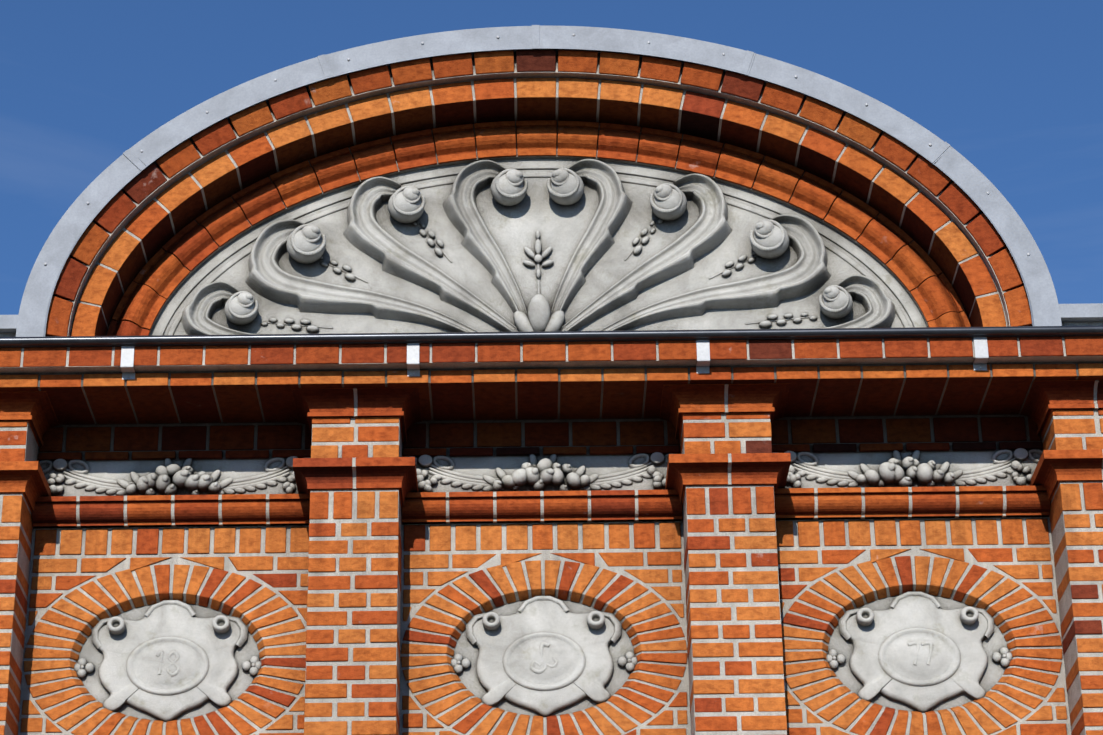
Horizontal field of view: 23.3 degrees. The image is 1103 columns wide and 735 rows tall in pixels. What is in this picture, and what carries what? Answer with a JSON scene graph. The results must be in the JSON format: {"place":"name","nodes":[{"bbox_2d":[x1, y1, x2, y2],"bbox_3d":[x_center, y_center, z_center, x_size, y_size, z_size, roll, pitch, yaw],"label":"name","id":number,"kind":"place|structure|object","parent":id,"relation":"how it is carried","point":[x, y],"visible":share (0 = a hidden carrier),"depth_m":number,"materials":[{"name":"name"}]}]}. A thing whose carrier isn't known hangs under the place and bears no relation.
{"place":"outdoors","nodes":[
{"label":"outdoors","id":0,"kind":"place"},
{"bbox_2d":[0,0,1102,314],"label":"sky","id":1,"kind":"structure","parent":0,"point":[1015,87],"materials":[{"name":"blue"}]},
{"label":"ground","id":2,"kind":"structure","parent":0,"visible":0},
{"bbox_2d":[0,51,1102,734],"bbox_3d":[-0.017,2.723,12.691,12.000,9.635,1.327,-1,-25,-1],"label":"mortar joints","id":3,"kind":"object","parent":2,"relation":"on","point":[688,677],"visible":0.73,"depth_m":13.28,"materials":[{"name":"grey concrete"}]},
{"bbox_2d":[53,158,1027,471],"bbox_3d":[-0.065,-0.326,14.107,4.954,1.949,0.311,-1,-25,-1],"label":"trim","id":4,"kind":"structure","parent":3,"relation":"on","point":[881,272],"depth_m":14.48,"materials":[{"name":"grey stone"}]},
{"bbox_2d":[41,170,1040,719],"bbox_3d":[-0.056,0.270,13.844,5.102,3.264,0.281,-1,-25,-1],"label":"relief background panels","id":5,"kind":"object","parent":3,"relation":"on","point":[555,224],"visible":0.25,"depth_m":14.29,"materials":[{"name":"grey stone"}]},
{"bbox_2d":[0,50,1102,734],"bbox_3d":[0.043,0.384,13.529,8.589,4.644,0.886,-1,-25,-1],"label":"brickwork","id":6,"kind":"object","parent":3,"relation":"on","point":[494,390],"visible":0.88,"depth_m":13.32,"materials":[{"name":"brick"}]},
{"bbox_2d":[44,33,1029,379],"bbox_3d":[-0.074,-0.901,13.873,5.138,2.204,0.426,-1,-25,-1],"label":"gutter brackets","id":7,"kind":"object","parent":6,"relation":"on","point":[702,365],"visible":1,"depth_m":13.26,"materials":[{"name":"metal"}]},
{"bbox_2d":[39,159,1042,721],"bbox_3d":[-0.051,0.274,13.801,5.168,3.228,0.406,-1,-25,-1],"label":"relief ornaments","id":8,"kind":"object","parent":6,"relation":"attached to","point":[919,651],"visible":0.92,"depth_m":13.56},
{"bbox_2d":[0,326,1102,347],"bbox_3d":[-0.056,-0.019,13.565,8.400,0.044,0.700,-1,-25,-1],"label":"gutter bead","id":9,"kind":"object","parent":6,"relation":"on","point":[520,337],"visible":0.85,"depth_m":13.26,"materials":[{"name":"metal"}]},
{"bbox_2d":[0,362,1102,461],"bbox_3d":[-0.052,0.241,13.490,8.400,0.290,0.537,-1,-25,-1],"label":"sooty mortar","id":10,"kind":"object","parent":6,"relation":"on","point":[978,416],"visible":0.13,"depth_m":13.62,"materials":[{"name":"black concrete"}]},
{"bbox_2d":[0,120,1102,527],"bbox_3d":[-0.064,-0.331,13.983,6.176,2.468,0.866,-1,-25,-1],"label":"brick molding","id":11,"kind":"structure","parent":3,"relation":"on","point":[192,246],"depth_m":13.43,"materials":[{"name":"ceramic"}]},
{"bbox_2d":[0,25,1102,336],"bbox_3d":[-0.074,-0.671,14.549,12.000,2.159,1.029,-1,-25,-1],"label":"metal flashing","id":12,"kind":"object","parent":3,"relation":"on","point":[132,163],"visible":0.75,"depth_m":14.33,"materials":[{"name":"grey metal"}]}
]}

